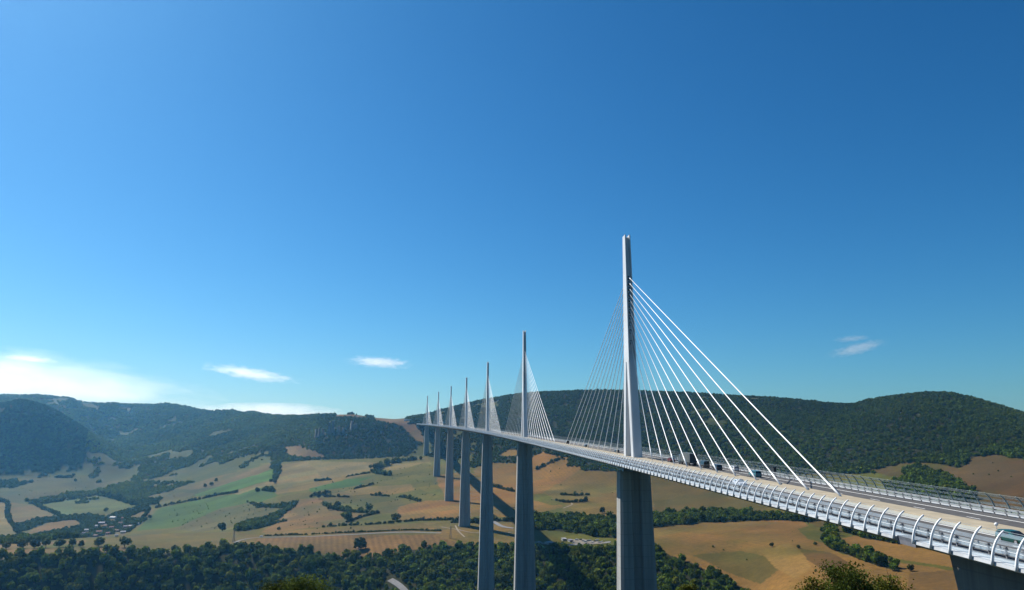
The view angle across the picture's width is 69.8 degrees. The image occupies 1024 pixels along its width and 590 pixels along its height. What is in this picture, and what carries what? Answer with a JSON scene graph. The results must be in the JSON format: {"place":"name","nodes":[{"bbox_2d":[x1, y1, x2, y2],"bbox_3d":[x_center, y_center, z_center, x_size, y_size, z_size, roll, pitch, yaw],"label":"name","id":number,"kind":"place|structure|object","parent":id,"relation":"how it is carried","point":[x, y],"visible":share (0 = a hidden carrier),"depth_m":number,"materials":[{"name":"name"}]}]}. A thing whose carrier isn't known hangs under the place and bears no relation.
{"place":"outdoors","nodes":[
{"label":"outdoors","id":0,"kind":"place"},
{"bbox_2d":[234,532,440,542],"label":"road","id":1,"kind":"structure","parent":0,"point":[351,534],"depth_m":1234.57,"materials":[{"name":"grey asphalt"}]},
{"bbox_2d":[388,578,407,589],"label":"road","id":2,"kind":"structure","parent":0,"point":[399,585],"depth_m":1016.11,"materials":[{"name":"grey asphalt"}]},
{"bbox_2d":[0,391,1023,589],"bbox_3d":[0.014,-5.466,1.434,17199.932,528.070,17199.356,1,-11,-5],"label":"terrain","id":3,"kind":"structure","parent":0,"point":[783,562],"depth_m":1566.92,"materials":[{"name":"green plant"}]},
{"bbox_2d":[0,547,8,559],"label":"oak tree","id":4,"kind":"object","parent":3,"relation":"on","point":[3,552],"visible":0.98,"depth_m":972.84,"materials":[{"name":"green plant"}]},
{"bbox_2d":[0,560,9,568],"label":"oak tree","id":5,"kind":"object","parent":3,"relation":"on","point":[4,563],"visible":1,"depth_m":954.25,"materials":[{"name":"green plant"}]},
{"bbox_2d":[2,541,10,548],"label":"tree","id":6,"kind":"object","parent":3,"relation":"on","point":[5,545],"visible":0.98,"depth_m":1090.94,"materials":[{"name":"green plant"}]},
{"bbox_2d":[6,569,18,579],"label":"oak tree","id":7,"kind":"object","parent":3,"relation":"on","point":[12,573],"visible":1,"depth_m":946.48,"materials":[{"name":"green plant"}]},
{"bbox_2d":[4,500,24,534],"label":"hedge","id":8,"kind":"object","parent":3,"relation":"on","point":[13,524],"visible":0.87,"depth_m":1867.73,"materials":[{"name":"green plant"}]},
{"bbox_2d":[14,547,24,555],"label":"oak tree","id":9,"kind":"object","parent":3,"relation":"on","point":[19,551],"visible":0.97,"depth_m":985.61,"materials":[{"name":"green plant"}]},
{"bbox_2d":[17,539,27,546],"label":"tree","id":10,"kind":"object","parent":3,"relation":"on","point":[21,543],"visible":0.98,"depth_m":1091.67,"materials":[{"name":"green plant"}]},
{"bbox_2d":[27,550,37,557],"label":"oak tree","id":11,"kind":"object","parent":3,"relation":"on","point":[33,552],"visible":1,"depth_m":986.73,"materials":[{"name":"green plant"}]},
{"bbox_2d":[29,571,39,583],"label":"oak tree","id":12,"kind":"object","parent":3,"relation":"on","point":[34,576],"visible":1,"depth_m":950.92,"materials":[{"name":"green plant"}]},
{"bbox_2d":[29,539,40,547],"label":"tree","id":13,"kind":"object","parent":3,"relation":"on","point":[34,543],"visible":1,"depth_m":1092.49,"materials":[{"name":"green plant"}]},
{"bbox_2d":[37,545,44,554],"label":"oak tree","id":14,"kind":"object","parent":3,"relation":"on","point":[41,549],"visible":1,"depth_m":995.72,"materials":[{"name":"green plant"}]},
{"bbox_2d":[31,499,60,514],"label":"hedge","id":15,"kind":"object","parent":3,"relation":"on","point":[42,507],"visible":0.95,"depth_m":2084.91,"materials":[{"name":"green plant"}]},
{"bbox_2d":[41,537,51,547],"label":"tree","id":16,"kind":"object","parent":3,"relation":"on","point":[45,541],"visible":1,"depth_m":1096.83,"materials":[{"name":"green plant"}]},
{"bbox_2d":[49,575,59,581],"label":"oak tree","id":17,"kind":"object","parent":3,"relation":"on","point":[53,578],"visible":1,"depth_m":960.64,"materials":[{"name":"green plant"}]},
{"bbox_2d":[53,538,66,546],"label":"tree","id":18,"kind":"object","parent":3,"relation":"on","point":[61,542],"visible":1,"depth_m":1097.73,"materials":[{"name":"green plant"}]},
{"bbox_2d":[63,545,73,556],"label":"oak tree","id":19,"kind":"object","parent":3,"relation":"on","point":[66,550],"visible":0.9,"depth_m":1010.41,"materials":[{"name":"green plant"}]},
{"bbox_2d":[40,493,97,503],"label":"hedge","id":20,"kind":"object","parent":3,"relation":"on","point":[62,499],"visible":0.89,"depth_m":2256.61,"materials":[{"name":"green plant"}]},
{"bbox_2d":[67,550,76,556],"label":"oak tree","id":21,"kind":"object","parent":3,"relation":"on","point":[72,553],"visible":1,"depth_m":1004.83,"materials":[{"name":"green plant"}]},
{"bbox_2d":[94,537,104,546],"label":"tree","id":22,"kind":"object","parent":3,"relation":"on","point":[98,541],"visible":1,"depth_m":1099.58,"materials":[{"name":"green plant"}]},
{"bbox_2d":[99,554,108,563],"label":"oak tree","id":23,"kind":"object","parent":3,"relation":"on","point":[102,558],"visible":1,"depth_m":1009.96,"materials":[{"name":"green plant"}]},
{"bbox_2d":[102,544,111,552],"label":"oak tree","id":24,"kind":"object","parent":3,"relation":"on","point":[106,547],"visible":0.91,"depth_m":1036.81,"materials":[{"name":"green plant"}]},
{"bbox_2d":[110,544,118,554],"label":"oak tree","id":25,"kind":"object","parent":3,"relation":"on","point":[114,550],"visible":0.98,"depth_m":1027.21,"materials":[{"name":"green plant"}]},
{"bbox_2d":[97,490,137,504],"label":"hedge","id":26,"kind":"object","parent":3,"relation":"on","point":[119,497],"visible":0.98,"depth_m":2230.51,"materials":[{"name":"green plant"}]},
{"bbox_2d":[119,536,132,547],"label":"tree","id":27,"kind":"object","parent":3,"relation":"on","point":[125,541],"visible":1,"depth_m":1088.26,"materials":[{"name":"green plant"}]},
{"bbox_2d":[127,507,150,531],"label":"hedge","id":28,"kind":"object","parent":3,"relation":"on","point":[146,512],"visible":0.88,"depth_m":1833.86,"materials":[{"name":"green plant"}]},
{"bbox_2d":[135,581,145,588],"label":"oak tree","id":29,"kind":"object","parent":3,"relation":"on","point":[140,584],"visible":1,"depth_m":989.05,"materials":[{"name":"green plant"}]},
{"bbox_2d":[138,561,151,572],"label":"oak tree","id":30,"kind":"object","parent":3,"relation":"on","point":[143,566],"visible":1,"depth_m":1014.52,"materials":[{"name":"green plant"}]},
{"bbox_2d":[171,549,180,558],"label":"oak tree","id":31,"kind":"object","parent":3,"relation":"on","point":[175,552],"visible":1,"depth_m":1049.47,"materials":[{"name":"green plant"}]},
{"bbox_2d":[182,544,191,551],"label":"oak tree","id":32,"kind":"object","parent":3,"relation":"on","point":[187,547],"visible":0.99,"depth_m":1069.98,"materials":[{"name":"green plant"}]},
{"bbox_2d":[186,556,197,565],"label":"oak tree","id":33,"kind":"object","parent":3,"relation":"on","point":[191,559],"visible":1,"depth_m":1038.26,"materials":[{"name":"green plant"}]},
{"bbox_2d":[155,489,238,507],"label":"hedge","id":34,"kind":"object","parent":3,"relation":"on","point":[199,498],"visible":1,"depth_m":2025.46,"materials":[{"name":"green plant"}]},
{"bbox_2d":[202,547,209,556],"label":"oak tree","id":35,"kind":"object","parent":3,"relation":"on","point":[205,552],"visible":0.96,"depth_m":1056.72,"materials":[{"name":"green plant"}]},
{"bbox_2d":[203,568,213,576],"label":"oak tree","id":36,"kind":"object","parent":3,"relation":"on","point":[208,572],"visible":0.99,"depth_m":1018.21,"materials":[{"name":"green plant"}]},
{"bbox_2d":[217,522,225,529],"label":"tree","id":37,"kind":"object","parent":3,"relation":"on","point":[222,526],"visible":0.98,"depth_m":1427.11,"materials":[{"name":"green plant"}]},
{"bbox_2d":[225,570,234,580],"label":"oak tree","id":38,"kind":"object","parent":3,"relation":"on","point":[229,575],"visible":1,"depth_m":1013.82,"materials":[{"name":"green plant"}]},
{"bbox_2d":[245,567,254,578],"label":"oak tree","id":39,"kind":"object","parent":3,"relation":"on","point":[248,573],"visible":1,"depth_m":1016.80,"materials":[{"name":"green plant"}]},
{"bbox_2d":[255,485,275,491],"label":"hedge","id":40,"kind":"object","parent":3,"relation":"on","point":[269,488],"visible":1,"depth_m":1922.74,"materials":[{"name":"green plant"}]},
{"bbox_2d":[256,518,286,528],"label":"hedge","id":41,"kind":"object","parent":3,"relation":"on","point":[268,524],"visible":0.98,"depth_m":1434.56,"materials":[{"name":"green plant"}]},
{"bbox_2d":[258,579,294,589],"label":"young oak","id":42,"kind":"object","parent":3,"relation":"on","point":[274,587],"visible":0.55,"depth_m":73.79,"materials":[{"name":"green plant"}]},
{"bbox_2d":[288,560,299,570],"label":"oak tree","id":43,"kind":"object","parent":3,"relation":"on","point":[294,564],"visible":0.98,"depth_m":1040.89,"materials":[{"name":"green plant"}]},
{"bbox_2d":[269,572,339,589],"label":"young oak","id":44,"kind":"object","parent":3,"relation":"on","point":[303,584],"visible":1,"depth_m":70.66,"materials":[{"name":"green plant"}]},
{"bbox_2d":[309,490,330,496],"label":"hedge","id":45,"kind":"object","parent":3,"relation":"on","point":[315,493],"visible":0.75,"depth_m":1790.65,"materials":[{"name":"green plant"}]},
{"bbox_2d":[324,493,349,496],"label":"hedge","id":46,"kind":"object","parent":3,"relation":"on","point":[330,495],"visible":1,"depth_m":1739.43,"materials":[{"name":"green plant"}]},
{"bbox_2d":[341,549,349,557],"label":"oak tree","id":47,"kind":"object","parent":3,"relation":"on","point":[346,553],"visible":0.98,"depth_m":1104.05,"materials":[{"name":"green plant"}]},
{"bbox_2d":[340,511,352,519],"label":"tree","id":48,"kind":"object","parent":3,"relation":"on","point":[347,515],"visible":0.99,"depth_m":1395.92,"materials":[{"name":"green plant"}]},
{"bbox_2d":[322,501,373,512],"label":"hedge","id":49,"kind":"object","parent":3,"relation":"on","point":[339,507],"visible":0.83,"depth_m":1550.08,"materials":[{"name":"green plant"}]},
{"bbox_2d":[264,528,441,535],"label":"hedge","id":50,"kind":"object","parent":3,"relation":"on","point":[353,531],"visible":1,"depth_m":1253.42,"materials":[{"name":"green plant"}]},
{"bbox_2d":[350,549,361,558],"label":"oak tree","id":51,"kind":"object","parent":3,"relation":"on","point":[357,553],"visible":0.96,"depth_m":1105.23,"materials":[{"name":"green plant"}]},
{"bbox_2d":[353,537,366,549],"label":"tree","id":52,"kind":"object","parent":3,"relation":"on","point":[361,542],"visible":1,"depth_m":1150.98,"materials":[{"name":"green plant"}]},
{"bbox_2d":[345,510,379,522],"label":"hedge","id":53,"kind":"object","parent":3,"relation":"on","point":[364,515],"visible":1,"depth_m":1452.86,"materials":[{"name":"green plant"}]},
{"bbox_2d":[361,556,369,566],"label":"oak tree","id":54,"kind":"object","parent":3,"relation":"on","point":[366,561],"visible":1,"depth_m":1072.07,"materials":[{"name":"green plant"}]},
{"bbox_2d":[370,468,391,475],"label":"hedge","id":55,"kind":"object","parent":3,"relation":"on","point":[379,471],"visible":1,"depth_m":2016.79,"materials":[{"name":"green plant"}]},
{"bbox_2d":[372,456,399,468],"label":"hedge","id":56,"kind":"object","parent":3,"relation":"on","point":[381,464],"visible":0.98,"depth_m":2161.48,"materials":[{"name":"green plant"}]},
{"bbox_2d":[322,516,453,526],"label":"hedge","id":57,"kind":"object","parent":3,"relation":"on","point":[390,521],"visible":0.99,"depth_m":1333.65,"materials":[{"name":"green plant"}]},
{"bbox_2d":[391,513,400,520],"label":"tree","id":58,"kind":"object","parent":3,"relation":"on","point":[394,516],"visible":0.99,"depth_m":1363.38,"materials":[{"name":"green plant"}]},
{"bbox_2d":[395,560,404,569],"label":"oak tree","id":59,"kind":"object","parent":3,"relation":"on","point":[398,563],"visible":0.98,"depth_m":1053.97,"materials":[{"name":"green plant"}]},
{"bbox_2d":[400,563,408,570],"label":"oak tree","id":60,"kind":"object","parent":3,"relation":"on","point":[404,566],"visible":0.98,"depth_m":1050.45,"materials":[{"name":"green plant"}]},
{"bbox_2d":[398,494,421,501],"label":"hedge","id":61,"kind":"object","parent":3,"relation":"on","point":[409,497],"visible":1,"depth_m":1664.05,"materials":[{"name":"green plant"}]},
{"bbox_2d":[400,455,422,460],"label":"hedge","id":62,"kind":"object","parent":3,"relation":"on","point":[411,457],"visible":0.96,"depth_m":2210.33,"materials":[{"name":"green plant"}]},
{"bbox_2d":[426,571,437,580],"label":"oak tree","id":63,"kind":"object","parent":3,"relation":"on","point":[431,575],"visible":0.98,"depth_m":1017.24,"materials":[{"name":"green plant"}]},
{"bbox_2d":[443,556,451,564],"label":"oak tree","id":64,"kind":"object","parent":3,"relation":"on","point":[446,560],"visible":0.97,"depth_m":1063.66,"materials":[{"name":"green plant"}]},
{"bbox_2d":[456,568,464,580],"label":"oak tree","id":65,"kind":"object","parent":3,"relation":"on","point":[460,572],"visible":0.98,"depth_m":1017.17,"materials":[{"name":"green plant"}]},
{"bbox_2d":[450,516,479,523],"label":"hedge","id":66,"kind":"object","parent":3,"relation":"on","point":[473,520],"visible":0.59,"depth_m":1287.56,"materials":[{"name":"green plant"}]},
{"bbox_2d":[465,559,475,567],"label":"oak tree","id":67,"kind":"object","parent":3,"relation":"on","point":[470,562],"visible":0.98,"depth_m":1047.64,"materials":[{"name":"green plant"}]},
{"bbox_2d":[479,514,513,521],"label":"hedge","id":68,"kind":"object","parent":3,"relation":"on","point":[496,518],"visible":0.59,"depth_m":1306.29,"materials":[{"name":"green plant"}]},
{"bbox_2d":[498,572,507,581],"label":"oak tree","id":69,"kind":"object","parent":3,"relation":"on","point":[502,577],"visible":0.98,"depth_m":994.81,"materials":[{"name":"green plant"}]},
{"bbox_2d":[493,483,514,491],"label":"hedge","id":70,"kind":"object","parent":3,"relation":"on","point":[499,486],"visible":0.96,"depth_m":1725.88,"materials":[{"name":"green plant"}]},
{"bbox_2d":[502,543,509,551],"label":"oak tree","id":71,"kind":"object","parent":3,"relation":"on","point":[506,547],"visible":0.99,"depth_m":1087.79,"materials":[{"name":"green plant"}]},
{"bbox_2d":[501,564,511,572],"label":"oak tree","id":72,"kind":"object","parent":3,"relation":"on","point":[506,567],"visible":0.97,"depth_m":1021.34,"materials":[{"name":"green plant"}]},
{"bbox_2d":[0,388,1023,537],"bbox_3d":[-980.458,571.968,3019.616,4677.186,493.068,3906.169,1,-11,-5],"label":"forest","id":73,"kind":"object","parent":3,"relation":"on","point":[835,414],"visible":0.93,"depth_m":2202.63,"materials":[{"name":"green plant"}]},
{"bbox_2d":[0,440,1023,589],"bbox_3d":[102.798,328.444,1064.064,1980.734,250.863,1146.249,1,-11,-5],"label":"woodland","id":74,"kind":"object","parent":3,"relation":"on","point":[917,473],"visible":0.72,"depth_m":1054.43,"materials":[{"name":"green plant"}]},
{"bbox_2d":[19,462,1011,571],"bbox_3d":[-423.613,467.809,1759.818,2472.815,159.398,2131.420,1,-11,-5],"label":"scrub","id":75,"kind":"object","parent":3,"relation":"on","point":[366,502],"visible":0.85,"depth_m":1696.06,"materials":[{"name":"green plant"}]},
{"bbox_2d":[535,455,563,469],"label":"hedge","id":76,"kind":"object","parent":3,"relation":"on","point":[544,464],"visible":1,"depth_m":1938.43,"materials":[{"name":"green plant"}]},
{"bbox_2d":[544,574,554,582],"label":"oak tree","id":77,"kind":"object","parent":3,"relation":"on","point":[549,577],"visible":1,"depth_m":978.29,"materials":[{"name":"green plant"}]},
{"bbox_2d":[555,496,587,502],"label":"hedge","id":78,"kind":"object","parent":3,"relation":"on","point":[572,501],"visible":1,"depth_m":1541.03,"materials":[{"name":"green plant"}]},
{"bbox_2d":[560,491,589,495],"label":"hedge","id":79,"kind":"object","parent":3,"relation":"on","point":[575,493],"visible":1,"depth_m":1629.14,"materials":[{"name":"green plant"}]},
{"bbox_2d":[586,572,594,583],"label":"oak tree","id":80,"kind":"object","parent":3,"relation":"on","point":[589,578],"visible":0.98,"depth_m":964.73,"materials":[{"name":"green plant"}]},
{"bbox_2d":[593,568,602,576],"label":"oak tree","id":81,"kind":"object","parent":3,"relation":"on","point":[598,572],"visible":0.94,"depth_m":983.23,"materials":[{"name":"green plant"}]},
{"bbox_2d":[658,575,666,587],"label":"oak tree","id":82,"kind":"object","parent":3,"relation":"on","point":[661,581],"visible":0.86,"depth_m":908.96,"materials":[{"name":"green plant"}]},
{"bbox_2d":[660,566,668,573],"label":"oak tree","id":83,"kind":"object","parent":3,"relation":"on","point":[663,570],"visible":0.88,"depth_m":929.82,"materials":[{"name":"green plant"}]},
{"bbox_2d":[665,577,676,586],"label":"oak tree","id":84,"kind":"object","parent":3,"relation":"on","point":[668,581],"visible":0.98,"depth_m":898.39,"materials":[{"name":"green plant"}]},
{"bbox_2d":[673,559,683,568],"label":"oak tree","id":85,"kind":"object","parent":3,"relation":"on","point":[678,563],"visible":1,"depth_m":925.08,"materials":[{"name":"green plant"}]},
{"bbox_2d":[677,583,698,589],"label":"young oak","id":86,"kind":"object","parent":3,"relation":"on","point":[687,587],"visible":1,"depth_m":110.70,"materials":[{"name":"green plant"}]},
{"bbox_2d":[712,568,722,576],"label":"oak tree","id":87,"kind":"object","parent":3,"relation":"on","point":[717,572],"visible":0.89,"depth_m":866.35,"materials":[{"name":"green plant"}]},
{"bbox_2d":[417,234,1023,589],"bbox_3d":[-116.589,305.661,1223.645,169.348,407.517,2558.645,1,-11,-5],"label":"viaduct","id":88,"kind":"object","parent":3,"relation":"on","point":[982,557],"visible":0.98,"depth_m":251.32,"materials":[{"name":"grey metal"}]},
{"bbox_2d":[678,452,696,465],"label":"lorry","id":89,"kind":"object","parent":88,"relation":"on","point":[689,457],"visible":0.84,"depth_m":240.71,"materials":[{"name":"paint"}]},
{"bbox_2d":[690,454,696,461],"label":"rear door","id":90,"kind":"structure","parent":89,"relation":"in","point":[692,457],"depth_m":238.78,"materials":[{"name":"white metal"}]},
{"bbox_2d":[698,460,709,467],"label":"van","id":91,"kind":"object","parent":88,"relation":"on","point":[703,463],"visible":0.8,"depth_m":227.47,"materials":[{"name":"paint"}]},
{"bbox_2d":[732,479,746,485],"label":"saloon car","id":92,"kind":"object","parent":88,"relation":"on","point":[740,482],"visible":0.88,"depth_m":164.46,"materials":[{"name":"paint"}]},
{"bbox_2d":[748,470,761,476],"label":"estate car","id":93,"kind":"object","parent":88,"relation":"on","point":[757,473],"visible":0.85,"depth_m":190.18,"materials":[{"name":"paint"}]},
{"bbox_2d":[995,529,1023,544],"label":"hatchback car","id":94,"kind":"object","parent":88,"relation":"on","point":[1016,539],"visible":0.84,"depth_m":87.92,"materials":[{"name":"paint"}]},
{"bbox_2d":[793,576,832,589],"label":"young oak","id":95,"kind":"object","parent":3,"relation":"on","point":[815,586],"visible":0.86,"depth_m":70.15,"materials":[{"name":"green plant"}]},
{"bbox_2d":[823,536,834,547],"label":"oak tree","id":96,"kind":"object","parent":3,"relation":"on","point":[828,540],"visible":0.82,"depth_m":892.38,"materials":[{"name":"green plant"}]},
{"bbox_2d":[813,559,879,589],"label":"young oak","id":97,"kind":"object","parent":3,"relation":"on","point":[848,579],"visible":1,"depth_m":63.52,"materials":[{"name":"green plant"}]},
{"bbox_2d":[849,543,860,555],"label":"oak tree","id":98,"kind":"object","parent":3,"relation":"on","point":[855,547],"visible":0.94,"depth_m":832.56,"materials":[{"name":"green plant"}]},
{"bbox_2d":[870,552,879,565],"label":"oak tree","id":99,"kind":"object","parent":3,"relation":"on","point":[875,559],"visible":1,"depth_m":772.31,"materials":[{"name":"green plant"}]},
{"bbox_2d":[876,553,888,564],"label":"oak tree","id":100,"kind":"object","parent":3,"relation":"on","point":[884,558],"visible":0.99,"depth_m":770.97,"materials":[{"name":"green plant"}]},
{"bbox_2d":[865,569,914,589],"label":"young oak","id":101,"kind":"object","parent":3,"relation":"on","point":[889,585],"visible":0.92,"depth_m":71.07,"materials":[{"name":"green plant"}]},
{"bbox_2d":[952,491,960,500],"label":"oak tree","id":102,"kind":"object","parent":3,"relation":"on","point":[956,495],"visible":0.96,"depth_m":1087.96,"materials":[{"name":"green plant"}]},
{"bbox_2d":[967,489,977,497],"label":"oak tree","id":103,"kind":"object","parent":3,"relation":"on","point":[969,493],"visible":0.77,"depth_m":1087.58,"materials":[{"name":"green plant"}]},
{"bbox_2d":[0,0,1023,418],"label":"sky","id":104,"kind":"structure","parent":0,"point":[298,207],"materials":[{"name":"blue"}]},
{"bbox_2d":[572,539,603,543],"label":"car park","id":105,"kind":"structure","parent":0,"point":[582,542],"depth_m":1126.83,"materials":[{"name":"grey asphalt"}]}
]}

